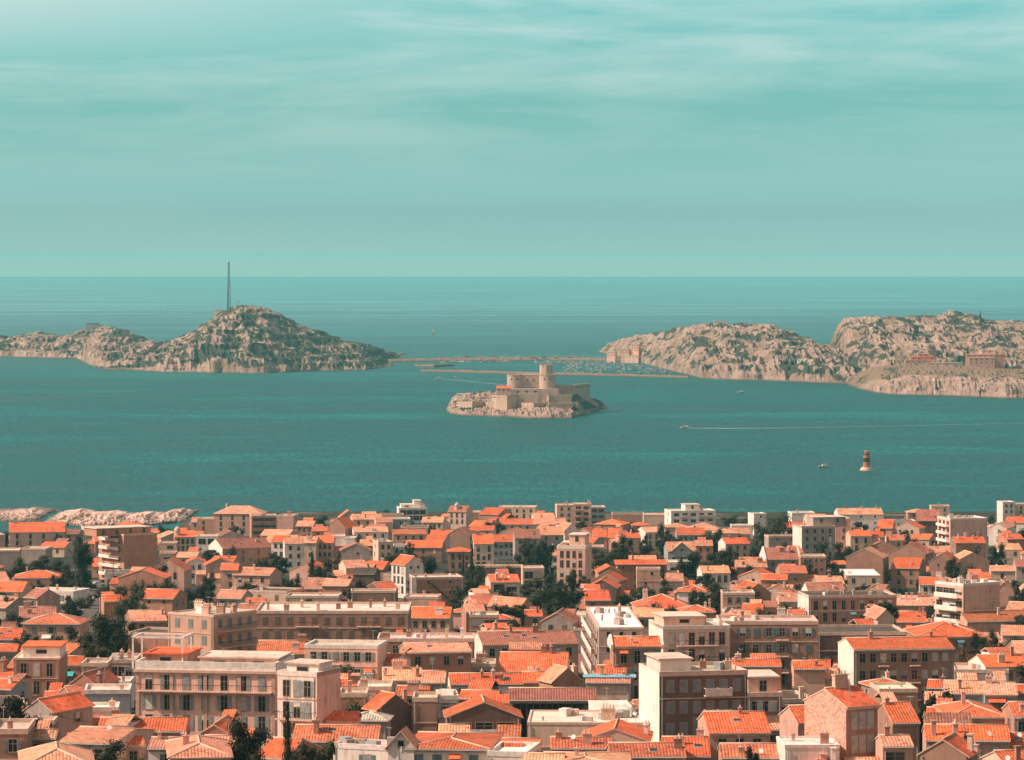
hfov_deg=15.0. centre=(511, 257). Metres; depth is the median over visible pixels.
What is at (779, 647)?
window
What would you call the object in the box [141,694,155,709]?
window
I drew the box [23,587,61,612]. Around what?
house
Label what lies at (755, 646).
window
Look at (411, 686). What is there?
house
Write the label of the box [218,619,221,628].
window
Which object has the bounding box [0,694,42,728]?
broad tree
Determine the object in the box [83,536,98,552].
house
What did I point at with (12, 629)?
house
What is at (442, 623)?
window
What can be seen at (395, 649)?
window
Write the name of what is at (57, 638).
shrub
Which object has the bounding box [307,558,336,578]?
broad tree
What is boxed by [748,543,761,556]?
broad tree
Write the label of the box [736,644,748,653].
window
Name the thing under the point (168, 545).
annex
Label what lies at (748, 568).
broad tree
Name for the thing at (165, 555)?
house
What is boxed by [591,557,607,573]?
pine tree
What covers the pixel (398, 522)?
house
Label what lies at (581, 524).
pine tree
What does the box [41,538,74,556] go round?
house
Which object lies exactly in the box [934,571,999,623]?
apartment block
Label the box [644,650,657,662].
window
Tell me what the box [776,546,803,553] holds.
house
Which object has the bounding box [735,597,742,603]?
window
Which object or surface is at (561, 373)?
breakwater
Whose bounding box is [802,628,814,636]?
window
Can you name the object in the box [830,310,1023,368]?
rocky island
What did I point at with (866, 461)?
sea beacon
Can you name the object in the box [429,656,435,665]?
window
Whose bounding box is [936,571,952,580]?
house
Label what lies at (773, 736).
window
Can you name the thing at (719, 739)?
window
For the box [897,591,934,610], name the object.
house
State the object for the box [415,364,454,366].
harbour mole
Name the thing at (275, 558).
broad tree
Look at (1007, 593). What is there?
house
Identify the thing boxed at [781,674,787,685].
window
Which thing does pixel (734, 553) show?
broad tree
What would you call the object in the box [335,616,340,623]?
window
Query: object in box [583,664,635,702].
house
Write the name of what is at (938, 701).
house
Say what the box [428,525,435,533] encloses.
broad tree
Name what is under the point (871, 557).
house
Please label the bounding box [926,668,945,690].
house
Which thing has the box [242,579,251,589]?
shrub
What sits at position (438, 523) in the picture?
house
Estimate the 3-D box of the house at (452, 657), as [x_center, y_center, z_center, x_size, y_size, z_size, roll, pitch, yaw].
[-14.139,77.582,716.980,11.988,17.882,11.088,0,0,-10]
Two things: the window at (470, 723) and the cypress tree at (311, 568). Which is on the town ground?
the cypress tree at (311, 568)
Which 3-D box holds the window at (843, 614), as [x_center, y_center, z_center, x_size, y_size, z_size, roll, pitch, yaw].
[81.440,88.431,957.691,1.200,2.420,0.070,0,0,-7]
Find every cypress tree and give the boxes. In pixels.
[281,698,293,759]
[307,550,315,579]
[461,551,464,580]
[468,537,474,578]
[520,603,524,626]
[919,697,923,759]
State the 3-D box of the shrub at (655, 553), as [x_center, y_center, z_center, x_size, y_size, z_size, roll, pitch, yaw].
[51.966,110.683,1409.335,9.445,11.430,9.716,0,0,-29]
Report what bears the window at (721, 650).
in the apartment block at (698, 635)
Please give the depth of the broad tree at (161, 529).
1757.57 m
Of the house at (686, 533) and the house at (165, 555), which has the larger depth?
the house at (686, 533)
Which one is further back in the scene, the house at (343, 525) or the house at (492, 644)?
the house at (343, 525)
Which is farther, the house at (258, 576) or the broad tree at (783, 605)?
the house at (258, 576)
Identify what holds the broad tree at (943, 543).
on the town ground
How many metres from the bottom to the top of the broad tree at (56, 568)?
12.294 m
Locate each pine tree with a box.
[110,586,126,595]
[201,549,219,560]
[449,596,461,609]
[499,604,527,626]
[575,521,587,529]
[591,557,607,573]
[627,528,639,532]
[692,573,719,591]
[701,536,717,547]
[853,522,868,529]
[854,584,870,589]
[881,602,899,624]
[924,605,934,614]
[1014,615,1023,624]
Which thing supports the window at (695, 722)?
in the apartment block at (679, 692)
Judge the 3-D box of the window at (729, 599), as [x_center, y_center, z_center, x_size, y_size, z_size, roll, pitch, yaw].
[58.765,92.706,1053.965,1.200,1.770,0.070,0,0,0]
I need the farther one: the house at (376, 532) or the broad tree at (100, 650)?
the house at (376, 532)
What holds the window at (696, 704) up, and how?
in the apartment block at (679, 692)
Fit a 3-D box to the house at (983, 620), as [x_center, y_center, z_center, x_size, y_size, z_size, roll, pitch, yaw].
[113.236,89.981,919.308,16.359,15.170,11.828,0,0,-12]
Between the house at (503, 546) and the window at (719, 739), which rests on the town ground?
the house at (503, 546)
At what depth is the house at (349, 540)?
1560.08 m
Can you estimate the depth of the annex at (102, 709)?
604.10 m
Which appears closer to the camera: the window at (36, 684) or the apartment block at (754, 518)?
the window at (36, 684)
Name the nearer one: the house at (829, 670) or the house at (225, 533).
the house at (829, 670)
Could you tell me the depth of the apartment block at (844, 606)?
957.92 m
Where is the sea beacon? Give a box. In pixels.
[860,450,872,470]
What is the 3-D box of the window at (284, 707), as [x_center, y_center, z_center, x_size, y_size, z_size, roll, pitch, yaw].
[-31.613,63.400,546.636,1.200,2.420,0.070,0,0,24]
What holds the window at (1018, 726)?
in the house at (1011, 710)
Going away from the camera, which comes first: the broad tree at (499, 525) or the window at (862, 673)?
the window at (862, 673)
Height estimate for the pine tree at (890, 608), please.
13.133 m
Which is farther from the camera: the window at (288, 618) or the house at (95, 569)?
the house at (95, 569)
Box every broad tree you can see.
[0,594,14,601]
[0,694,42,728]
[2,531,10,546]
[4,611,23,626]
[7,571,14,578]
[10,563,25,578]
[12,631,40,645]
[28,554,52,570]
[36,583,55,587]
[49,571,68,586]
[51,558,75,581]
[61,594,83,616]
[64,580,77,586]
[66,625,84,642]
[70,533,94,587]
[77,638,110,657]
[80,611,128,657]
[80,739,127,759]
[110,615,136,652]
[112,580,149,622]
[135,579,149,603]
[150,581,165,588]
[155,562,168,571]
[157,524,171,532]
[163,578,174,588]
[173,586,197,602]
[189,584,213,602]
[201,572,216,591]
[223,547,235,555]
[227,714,273,759]
[228,524,238,530]
[267,551,289,574]
[268,583,283,586]
[283,576,302,587]
[290,739,316,759]
[305,736,337,759]
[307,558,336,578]
[315,514,328,525]
[330,551,341,569]
[340,584,358,601]
[341,664,354,672]
[342,699,368,711]
[354,535,363,542]
[384,553,397,562]
[404,541,415,554]
[405,580,409,592]
[419,554,437,573]
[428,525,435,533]
[449,585,468,608]
[461,562,485,589]
[482,520,506,533]
[490,603,511,614]
[497,585,516,596]
[511,537,535,564]
[520,580,534,596]
[524,543,551,574]
[529,571,565,615]
[539,538,556,574]
[548,584,588,615]
[563,568,580,593]
[577,574,590,588]
[579,699,597,709]
[591,546,602,569]
[595,547,621,563]
[601,557,614,566]
[609,534,632,561]
[610,592,631,605]
[638,535,647,554]
[639,543,653,554]
[648,586,670,596]
[648,601,679,610]
[655,522,671,556]
[660,565,668,587]
[663,533,682,551]
[676,558,689,575]
[681,549,700,579]
[688,587,705,605]
[696,548,738,579]
[697,590,712,604]
[700,532,716,552]
[702,527,723,557]
[704,581,735,613]
[719,515,738,525]
[724,545,744,566]
[744,564,755,572]
[745,743,760,759]
[746,586,761,598]
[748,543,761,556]
[751,522,776,547]
[755,607,771,614]
[764,512,792,533]
[777,602,804,613]
[779,580,801,589]
[803,559,818,574]
[815,540,828,554]
[818,550,839,575]
[832,541,853,560]
[832,553,840,559]
[838,568,847,589]
[888,569,890,581]
[896,586,909,594]
[903,532,917,545]
[913,570,931,590]
[913,606,933,618]
[919,688,955,712]
[936,541,946,545]
[944,556,959,576]
[946,569,958,577]
[957,649,973,662]
[963,564,975,577]
[966,630,986,656]
[968,545,980,555]
[987,542,1005,564]
[988,628,1006,646]
[999,614,1023,636]
[1005,636,1020,644]
[1011,586,1023,600]
[1014,661,1023,683]
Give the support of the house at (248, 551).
on the town ground
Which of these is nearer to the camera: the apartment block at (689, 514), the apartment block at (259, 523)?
the apartment block at (259, 523)
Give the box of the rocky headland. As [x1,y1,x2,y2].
[846,363,1023,397]
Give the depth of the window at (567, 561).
1236.24 m
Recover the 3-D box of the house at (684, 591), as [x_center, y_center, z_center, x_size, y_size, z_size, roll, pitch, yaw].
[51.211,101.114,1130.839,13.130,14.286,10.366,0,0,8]
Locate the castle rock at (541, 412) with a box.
[446,390,584,418]
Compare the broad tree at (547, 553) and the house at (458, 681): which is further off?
the broad tree at (547, 553)
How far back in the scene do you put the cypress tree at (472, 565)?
1257.74 m
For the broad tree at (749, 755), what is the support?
on the town ground
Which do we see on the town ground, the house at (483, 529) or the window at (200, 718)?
the house at (483, 529)
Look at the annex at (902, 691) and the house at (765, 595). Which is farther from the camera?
the house at (765, 595)
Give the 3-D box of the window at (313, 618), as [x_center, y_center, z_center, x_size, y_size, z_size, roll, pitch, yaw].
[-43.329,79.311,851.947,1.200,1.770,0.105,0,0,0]
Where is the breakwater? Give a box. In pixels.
[420,370,688,377]
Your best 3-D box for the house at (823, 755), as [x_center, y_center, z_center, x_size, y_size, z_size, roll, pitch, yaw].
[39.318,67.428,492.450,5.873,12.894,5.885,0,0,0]
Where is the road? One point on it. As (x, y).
(91, 611)
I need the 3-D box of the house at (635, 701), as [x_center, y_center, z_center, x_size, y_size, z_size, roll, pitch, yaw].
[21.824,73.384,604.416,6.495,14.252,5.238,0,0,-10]
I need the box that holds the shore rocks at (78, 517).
[0,507,201,525]
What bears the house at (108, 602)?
on the town ground
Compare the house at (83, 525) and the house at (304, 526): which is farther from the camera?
the house at (83, 525)
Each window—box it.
[4,738,21,752]
[5,654,11,663]
[20,663,26,672]
[31,626,35,633]
[33,663,39,676]
[33,681,39,694]
[46,627,55,633]
[46,663,52,676]
[46,681,52,690]
[74,711,81,722]
[93,748,105,755]
[112,666,117,675]
[118,666,124,675]
[125,666,131,675]
[129,750,137,759]
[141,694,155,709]
[145,674,152,689]
[160,674,174,689]
[160,694,174,709]
[160,753,167,759]
[173,572,176,579]
[175,618,179,626]
[175,635,179,642]
[179,695,193,710]
[179,715,193,729]
[182,675,189,690]
[188,618,192,627]
[198,539,205,543]
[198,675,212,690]
[198,715,212,730]
[201,619,206,628]
[201,635,206,644]
[201,695,208,710]
[217,695,231,710]
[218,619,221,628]
[218,635,226,644]
[220,675,227,690]
[228,618,231,627]
[228,634,231,643]
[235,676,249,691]
[235,696,249,711]
[241,716,246,724]
[248,615,251,624]
[248,631,251,640]
[254,696,268,711]
[254,716,268,731]
[258,676,265,691]
[262,616,266,623]
[262,630,266,637]
[274,616,278,623]
[274,630,278,637]
[282,679,289,696]
[282,701,289,717]
[286,616,291,623]
[286,630,291,637]
[290,701,303,718]
[290,723,300,736]
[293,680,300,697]
[299,616,303,623]
[300,680,314,697]
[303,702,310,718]
[310,651,316,658]
[311,616,315,623]
[311,630,315,637]
[318,651,330,659]
[323,616,328,623]
[323,627,328,637]
[332,652,338,661]
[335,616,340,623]
[335,630,340,637]
[340,652,351,661]
[348,616,352,623]
[348,630,352,637]
[351,652,363,661]
[352,669,363,677]
[359,754,374,759]
[360,616,365,623]
[360,630,365,637]
[363,652,374,661]
[363,669,374,677]
[372,616,377,623]
[372,630,378,637]
[385,616,389,623]
[392,645,398,652]
[397,616,401,623]
[407,510,412,514]
[413,510,418,514]
[413,621,417,627]
[414,754,422,759]
[415,656,420,665]
[420,510,425,514]
[422,621,426,627]
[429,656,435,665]
[431,621,435,627]
[432,754,441,759]
[438,703,455,718]
[440,621,444,627]
[441,703,458,717]
[443,656,449,664]
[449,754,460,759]
[453,722,471,729]
[457,655,463,664]
[469,754,477,759]
[472,620,482,625]
[475,722,492,729]
[484,620,494,622]
[486,648,497,656]
[494,584,503,591]
[497,722,514,724]
[499,648,508,655]
[506,584,516,591]
[524,571,532,578]
[533,571,542,578]
[548,624,552,629]
[560,560,563,567]
[563,647,574,655]
[566,560,569,567]
[572,560,575,567]
[578,560,581,567]
[619,650,628,663]
[631,650,643,663]
[631,667,638,680]
[631,685,638,698]
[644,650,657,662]
[666,680,674,692]
[666,701,674,713]
[666,723,674,735]
[668,633,674,645]
[670,565,677,569]
[678,632,684,645]
[680,680,687,691]
[680,701,687,713]
[680,722,687,734]
[689,632,694,645]
[689,649,694,661]
[693,679,700,691]
[693,701,700,713]
[693,718,697,734]
[699,632,704,644]
[699,649,704,660]
[706,679,713,688]
[706,700,713,709]
[709,632,714,644]
[709,648,714,661]
[718,738,726,745]
[719,632,724,644]
[719,648,724,660]
[719,679,727,687]
[719,700,727,709]
[727,597,731,603]
[733,678,740,690]
[733,700,740,710]
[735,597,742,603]
[735,738,743,741]
[736,628,748,636]
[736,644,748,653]
[744,597,751,602]
[748,701,762,709]
[753,628,758,636]
[753,644,758,652]
[753,738,761,741]
[757,700,769,711]
[763,628,774,636]
[763,644,774,652]
[770,700,777,711]
[770,734,777,741]
[776,628,787,636]
[776,644,787,653]
[781,660,787,669]
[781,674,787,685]
[792,628,798,636]
[792,644,798,653]
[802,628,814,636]
[805,644,811,653]
[814,600,817,609]
[823,600,827,609]
[823,613,827,622]
[832,600,836,609]
[832,612,836,621]
[841,600,845,609]
[841,612,845,621]
[850,600,854,609]
[850,612,856,620]
[850,711,857,730]
[850,735,857,753]
[858,711,865,729]
[858,734,865,753]
[859,653,865,662]
[859,670,865,679]
[860,600,864,609]
[860,612,864,618]
[866,710,873,729]
[866,733,873,752]
[870,653,875,662]
[870,670,875,679]
[880,653,886,662]
[880,670,886,676]
[886,751,904,759]
[890,653,896,662]
[890,670,896,679]
[901,653,906,662]
[901,670,906,679]
[911,652,917,662]
[911,669,917,679]
[921,652,927,661]
[921,669,927,679]
[921,686,926,696]
[929,587,934,592]
[932,652,938,661]
[932,669,938,678]
[936,586,943,591]
[936,599,942,604]
[936,611,943,617]
[942,587,949,592]
[942,600,949,605]
[942,612,949,618]
[942,652,948,661]
[942,669,948,678]
[948,587,955,593]
[948,600,955,605]
[948,613,955,618]
[955,588,961,594]
[955,639,965,647]
[956,601,961,607]
[979,746,981,759]
[988,699,997,708]
[991,746,999,751]
[996,699,1005,709]
[1007,717,1009,729]
[1009,670,1013,679]
[1014,721,1023,731]
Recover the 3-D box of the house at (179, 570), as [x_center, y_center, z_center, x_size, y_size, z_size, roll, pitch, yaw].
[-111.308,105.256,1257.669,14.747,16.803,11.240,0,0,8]
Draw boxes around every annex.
[0,695,28,714]
[21,541,52,563]
[36,716,57,728]
[44,584,89,603]
[92,698,119,716]
[104,564,129,585]
[117,666,134,708]
[159,541,177,556]
[248,584,302,601]
[404,587,440,605]
[468,564,522,579]
[487,729,539,759]
[573,623,585,649]
[576,605,585,622]
[612,512,643,522]
[643,513,663,524]
[780,686,810,710]
[840,569,880,589]
[870,682,917,715]
[954,663,1008,680]
[987,522,996,535]
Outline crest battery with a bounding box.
[714,321,727,325]
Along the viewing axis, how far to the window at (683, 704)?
547.38 m
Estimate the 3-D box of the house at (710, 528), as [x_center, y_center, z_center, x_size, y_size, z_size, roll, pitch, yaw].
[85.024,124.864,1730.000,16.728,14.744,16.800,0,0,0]
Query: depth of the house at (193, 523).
2012.15 m
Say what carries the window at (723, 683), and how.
in the apartment block at (679, 692)
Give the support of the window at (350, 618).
in the apartment block at (349, 620)
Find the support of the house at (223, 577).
on the town ground
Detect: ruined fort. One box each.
[904,360,937,363]
[910,356,933,359]
[917,353,929,356]
[931,362,962,364]
[966,354,1004,368]
[968,357,994,367]
[980,350,992,353]
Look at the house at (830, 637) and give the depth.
798.23 m
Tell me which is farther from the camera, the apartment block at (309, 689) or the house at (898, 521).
the house at (898, 521)
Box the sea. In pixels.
[0,277,1023,533]
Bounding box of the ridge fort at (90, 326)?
[86,323,98,330]
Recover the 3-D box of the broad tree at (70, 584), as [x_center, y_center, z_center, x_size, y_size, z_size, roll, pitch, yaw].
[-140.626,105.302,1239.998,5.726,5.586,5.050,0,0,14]
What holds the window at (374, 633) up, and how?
in the apartment block at (349, 620)
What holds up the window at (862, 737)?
in the house at (842, 712)
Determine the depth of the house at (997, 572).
1300.17 m
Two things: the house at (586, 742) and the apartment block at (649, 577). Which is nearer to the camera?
the house at (586, 742)
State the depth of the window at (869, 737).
498.51 m
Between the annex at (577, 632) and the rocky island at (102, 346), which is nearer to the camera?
the annex at (577, 632)
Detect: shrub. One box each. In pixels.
[6,556,26,573]
[47,632,67,642]
[77,593,94,608]
[91,586,108,597]
[99,577,112,591]
[118,752,147,759]
[187,603,193,609]
[205,591,214,599]
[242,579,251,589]
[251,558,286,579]
[353,576,367,587]
[452,625,459,632]
[458,594,466,605]
[502,564,520,584]
[506,619,518,626]
[629,583,649,605]
[646,548,664,558]
[737,517,747,523]
[987,515,994,523]
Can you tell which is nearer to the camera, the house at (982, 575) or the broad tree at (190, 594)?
the broad tree at (190, 594)
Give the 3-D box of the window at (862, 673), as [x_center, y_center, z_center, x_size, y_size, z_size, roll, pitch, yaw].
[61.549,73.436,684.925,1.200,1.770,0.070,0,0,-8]
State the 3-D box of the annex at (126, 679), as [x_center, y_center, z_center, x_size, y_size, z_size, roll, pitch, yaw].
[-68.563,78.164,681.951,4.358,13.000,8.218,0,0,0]
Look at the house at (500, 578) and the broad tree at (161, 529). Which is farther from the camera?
the broad tree at (161, 529)
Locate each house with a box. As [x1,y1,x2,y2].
[0,533,4,546]
[0,547,20,569]
[0,571,14,580]
[0,578,32,597]
[0,589,32,621]
[0,621,25,642]
[0,633,20,665]
[0,656,35,695]
[0,669,33,703]
[0,706,35,759]
[9,519,64,547]
[12,567,65,586]
[17,741,94,759]
[18,600,56,623]
[20,613,90,642]
[21,643,92,654]
[22,691,94,739]
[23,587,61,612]
[33,713,60,746]
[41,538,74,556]
[43,682,63,696]
[59,685,84,695]
[60,714,155,759]
[65,528,82,541]
[66,707,190,735]
[68,655,85,681]
[68,664,120,688]
[81,524,107,529]
[81,655,112,673]
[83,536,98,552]
[84,682,131,713]
[92,557,98,577]
[93,717,99,725]
[99,591,127,617]
[109,566,172,597]
[109,648,140,699]
[115,521,143,525]
[125,608,167,640]
[126,722,145,759]
[128,627,167,656]
[140,588,187,618]
[147,729,184,759]
[151,528,159,534]
[154,556,192,590]
[157,530,173,550]
[160,551,177,563]
[164,732,233,759]
[174,527,195,551]
[176,547,202,563]
[179,522,190,529]
[186,556,205,583]
[191,517,198,530]
[195,553,233,585]
[196,534,218,552]
[197,517,213,533]
[199,709,259,750]
[205,719,249,759]
[207,563,240,594]
[208,537,270,565]
[208,583,252,608]
[213,503,266,535]
[213,552,241,566]
[216,529,245,538]
[232,564,281,587]
[240,597,266,609]
[256,633,307,658]
[258,721,322,759]
[260,529,297,538]
[267,534,319,562]
[271,535,289,564]
[283,533,304,569]
[286,586,341,601]
[288,561,333,586]
[293,711,382,756]
[295,517,317,535]
[304,578,324,591]
[311,524,327,535]
[317,532,343,561]
[321,575,355,600]
[327,517,357,536]
[330,509,353,523]
[332,534,344,545]
[332,541,371,568]
[333,555,367,576]
[333,727,401,759]
[341,671,376,686]
[341,675,368,710]
[344,562,380,585]
[345,536,357,545]
[350,511,381,526]
[351,588,395,601]
[352,525,391,540]
[357,671,392,700]
[359,536,374,557]
[361,683,412,735]
[361,700,393,739]
[366,556,390,581]
[367,581,398,601]
[369,523,387,526]
[373,535,392,560]
[374,514,392,529]
[380,513,403,516]
[381,658,421,691]
[383,572,390,580]
[384,647,411,666]
[384,726,523,759]
[391,554,424,597]
[392,517,410,528]
[392,525,425,543]
[393,544,405,556]
[396,673,431,705]
[397,499,426,522]
[398,631,471,672]
[400,523,428,536]
[405,540,445,561]
[409,572,463,605]
[411,602,453,632]
[412,691,437,734]
[420,658,447,690]
[421,516,445,529]
[425,534,450,551]
[430,527,453,533]
[433,516,451,529]
[436,678,458,723]
[438,724,469,731]
[440,503,472,528]
[443,691,523,731]
[446,540,470,574]
[448,526,475,548]
[448,660,523,694]
[453,608,460,630]
[458,679,502,702]
[461,596,485,632]
[463,588,500,610]
[468,518,498,528]
[469,610,498,633]
[470,525,496,533]
[471,529,493,563]
[471,651,495,671]
[473,510,481,520]
[475,623,578,675]
[478,507,515,519]
[478,569,519,596]
[480,620,531,630]
[487,596,532,626]
[492,534,512,558]
[496,386,510,394]
[497,724,541,750]
[498,505,536,518]
[498,614,514,623]
[498,642,570,671]
[499,515,532,532]
[499,527,521,533]
[508,687,596,736]
[512,529,540,561]
[521,565,543,589]
[521,662,544,686]
[523,752,565,759]
[524,602,546,629]
[527,698,649,750]
[531,511,553,518]
[532,514,565,528]
[536,523,563,549]
[537,660,584,686]
[538,745,630,759]
[540,607,583,629]
[549,543,556,570]
[550,728,611,751]
[555,521,579,540]
[575,584,610,610]
[578,647,585,672]
[579,526,594,536]
[579,569,626,590]
[580,712,652,741]
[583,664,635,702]
[588,688,631,709]
[589,537,602,543]
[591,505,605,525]
[591,544,603,562]
[591,566,597,579]
[592,526,606,548]
[592,576,631,604]
[594,518,630,534]
[594,563,620,577]
[595,655,614,673]
[606,735,686,759]
[607,523,621,548]
[607,634,663,700]
[609,530,640,552]
[613,554,678,588]
[629,699,638,707]
[630,588,689,610]
[631,522,649,529]
[632,604,663,635]
[637,527,662,547]
[660,573,694,590]
[660,727,710,759]
[664,523,687,535]
[664,536,695,559]
[667,560,693,579]
[668,583,710,603]
[675,525,704,540]
[676,597,725,617]
[688,522,720,535]
[694,537,712,561]
[697,564,730,588]
[697,705,771,759]
[712,528,738,537]
[717,729,779,759]
[718,534,749,561]
[720,583,754,608]
[720,604,750,614]
[728,527,750,543]
[729,579,772,600]
[730,524,752,538]
[730,557,767,581]
[732,651,781,689]
[737,566,774,584]
[741,597,765,614]
[747,669,781,715]
[753,546,799,573]
[760,568,792,588]
[763,590,797,614]
[764,533,792,546]
[766,704,790,741]
[767,581,797,600]
[775,564,816,589]
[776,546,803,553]
[776,720,839,759]
[777,607,806,614]
[778,704,803,735]
[782,522,802,533]
[788,510,814,521]
[790,659,825,694]
[801,575,843,590]
[802,670,879,758]
[803,513,824,523]
[807,659,836,686]
[811,574,844,585]
[816,742,842,759]
[818,624,906,665]
[826,560,845,574]
[831,657,837,670]
[834,504,883,530]
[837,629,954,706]
[842,723,913,759]
[846,527,879,552]
[846,546,889,583]
[848,604,895,624]
[858,669,898,695]
[865,540,896,558]
[866,583,894,593]
[870,528,883,540]
[874,692,920,759]
[878,519,895,534]
[884,531,905,548]
[889,541,934,569]
[891,557,926,587]
[893,521,925,536]
[894,516,914,525]
[894,606,932,628]
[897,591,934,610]
[903,615,1002,662]
[905,509,915,519]
[911,532,936,545]
[915,509,939,535]
[916,720,981,759]
[918,571,938,594]
[921,712,1010,759]
[923,671,983,711]
[926,551,961,577]
[926,612,934,621]
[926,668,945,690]
[926,698,952,711]
[927,542,949,557]
[932,691,1004,723]
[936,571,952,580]
[950,531,985,558]
[954,549,990,578]
[959,607,1023,633]
[966,569,990,579]
[968,645,1023,683]
[980,745,1023,759]
[981,671,1017,711]
[989,520,1016,545]
[989,564,1015,581]
[992,539,1021,564]
[996,530,1023,550]
[999,576,1018,606]
[1000,625,1023,643]
[1001,701,1023,731]
[1005,601,1023,609]
[1006,514,1023,532]
[1006,640,1023,652]
[1009,718,1023,748]
[1012,559,1023,581]
[1016,684,1023,700]
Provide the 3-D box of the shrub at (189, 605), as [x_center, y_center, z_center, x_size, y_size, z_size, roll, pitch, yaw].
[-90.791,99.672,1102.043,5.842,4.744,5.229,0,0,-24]
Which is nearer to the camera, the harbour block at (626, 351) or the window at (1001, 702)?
the window at (1001, 702)
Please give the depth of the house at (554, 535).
1640.76 m
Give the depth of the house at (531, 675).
684.42 m
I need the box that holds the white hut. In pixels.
[457,393,462,400]
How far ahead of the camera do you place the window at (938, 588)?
923.19 m
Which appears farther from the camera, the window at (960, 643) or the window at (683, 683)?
the window at (960, 643)
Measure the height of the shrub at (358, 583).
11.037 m
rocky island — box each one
[0,325,185,366]
[95,305,428,372]
[598,322,877,383]
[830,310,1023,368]
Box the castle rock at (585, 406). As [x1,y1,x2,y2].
[572,394,608,413]
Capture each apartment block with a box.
[13,641,67,702]
[83,525,156,579]
[131,632,293,747]
[168,597,256,652]
[249,513,276,537]
[256,598,411,648]
[274,654,340,736]
[277,512,298,528]
[304,630,386,679]
[377,628,474,657]
[555,502,573,522]
[557,532,591,590]
[573,501,590,526]
[581,603,643,673]
[636,560,659,600]
[639,651,747,741]
[649,610,730,661]
[664,503,715,525]
[716,611,818,689]
[748,512,766,534]
[793,515,845,559]
[798,551,825,575]
[798,587,896,624]
[835,516,850,551]
[929,503,949,515]
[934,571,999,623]
[936,513,987,558]
[997,501,1014,522]
[1015,503,1023,515]
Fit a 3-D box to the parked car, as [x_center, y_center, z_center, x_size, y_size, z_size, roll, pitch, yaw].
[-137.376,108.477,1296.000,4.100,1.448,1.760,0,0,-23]
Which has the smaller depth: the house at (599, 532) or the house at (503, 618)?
the house at (503, 618)
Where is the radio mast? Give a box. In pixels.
[227,262,230,308]
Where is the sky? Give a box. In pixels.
[0,0,1023,276]
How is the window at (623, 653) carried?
in the house at (628, 652)
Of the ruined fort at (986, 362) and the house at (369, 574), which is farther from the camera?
the ruined fort at (986, 362)
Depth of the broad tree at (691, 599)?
1012.52 m
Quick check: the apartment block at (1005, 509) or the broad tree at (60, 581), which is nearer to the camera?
the broad tree at (60, 581)
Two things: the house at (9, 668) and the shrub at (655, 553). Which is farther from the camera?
the shrub at (655, 553)
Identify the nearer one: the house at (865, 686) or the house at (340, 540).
the house at (865, 686)
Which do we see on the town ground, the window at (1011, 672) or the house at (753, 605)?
the house at (753, 605)
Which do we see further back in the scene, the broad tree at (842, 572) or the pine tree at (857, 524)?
the pine tree at (857, 524)
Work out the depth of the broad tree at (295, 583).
1173.02 m
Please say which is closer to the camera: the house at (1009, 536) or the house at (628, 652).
the house at (628, 652)
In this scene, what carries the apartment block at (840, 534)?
on the town ground
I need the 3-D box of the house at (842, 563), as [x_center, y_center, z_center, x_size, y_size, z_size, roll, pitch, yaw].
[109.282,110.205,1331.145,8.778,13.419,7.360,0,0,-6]
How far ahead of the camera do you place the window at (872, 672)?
685.22 m
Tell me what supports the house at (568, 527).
on the town ground
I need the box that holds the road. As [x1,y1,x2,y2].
[77,581,103,644]
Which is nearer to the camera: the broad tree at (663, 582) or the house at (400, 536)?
the broad tree at (663, 582)
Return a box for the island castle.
[456,363,589,410]
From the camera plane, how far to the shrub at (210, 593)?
1200.11 m
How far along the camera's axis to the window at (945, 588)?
921.28 m
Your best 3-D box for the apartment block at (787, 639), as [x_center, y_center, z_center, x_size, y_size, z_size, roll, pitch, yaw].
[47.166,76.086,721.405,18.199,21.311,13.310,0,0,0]
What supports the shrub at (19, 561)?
on the town ground
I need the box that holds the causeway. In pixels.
[388,357,619,361]
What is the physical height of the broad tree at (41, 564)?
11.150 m
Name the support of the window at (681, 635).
in the apartment block at (698, 635)
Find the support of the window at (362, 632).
in the apartment block at (349, 620)
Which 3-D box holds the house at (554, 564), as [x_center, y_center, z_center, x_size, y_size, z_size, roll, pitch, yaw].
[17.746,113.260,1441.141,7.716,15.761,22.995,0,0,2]
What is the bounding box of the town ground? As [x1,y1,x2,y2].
[4,511,1023,758]
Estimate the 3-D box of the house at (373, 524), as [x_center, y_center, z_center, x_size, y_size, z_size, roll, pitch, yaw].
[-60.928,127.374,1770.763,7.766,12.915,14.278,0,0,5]
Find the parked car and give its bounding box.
[93,581,104,585]
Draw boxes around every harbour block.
[607,351,617,362]
[619,348,630,362]
[625,355,640,362]
[631,344,640,354]
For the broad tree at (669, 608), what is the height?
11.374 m
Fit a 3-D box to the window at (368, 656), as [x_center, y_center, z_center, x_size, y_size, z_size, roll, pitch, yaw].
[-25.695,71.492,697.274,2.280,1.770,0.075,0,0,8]
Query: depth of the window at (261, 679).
582.54 m
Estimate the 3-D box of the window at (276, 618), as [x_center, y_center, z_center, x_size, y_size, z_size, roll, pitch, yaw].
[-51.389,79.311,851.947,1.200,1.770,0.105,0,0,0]
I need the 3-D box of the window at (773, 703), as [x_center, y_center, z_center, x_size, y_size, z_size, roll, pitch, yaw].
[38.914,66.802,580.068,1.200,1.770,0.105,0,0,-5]
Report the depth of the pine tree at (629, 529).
1625.78 m
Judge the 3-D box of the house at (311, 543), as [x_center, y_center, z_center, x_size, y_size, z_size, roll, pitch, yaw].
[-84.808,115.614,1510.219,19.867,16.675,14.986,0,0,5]
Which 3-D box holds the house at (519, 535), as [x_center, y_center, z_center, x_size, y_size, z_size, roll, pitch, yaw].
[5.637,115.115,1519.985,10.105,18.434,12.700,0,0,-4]
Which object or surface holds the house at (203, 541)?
on the town ground
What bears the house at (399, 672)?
on the town ground

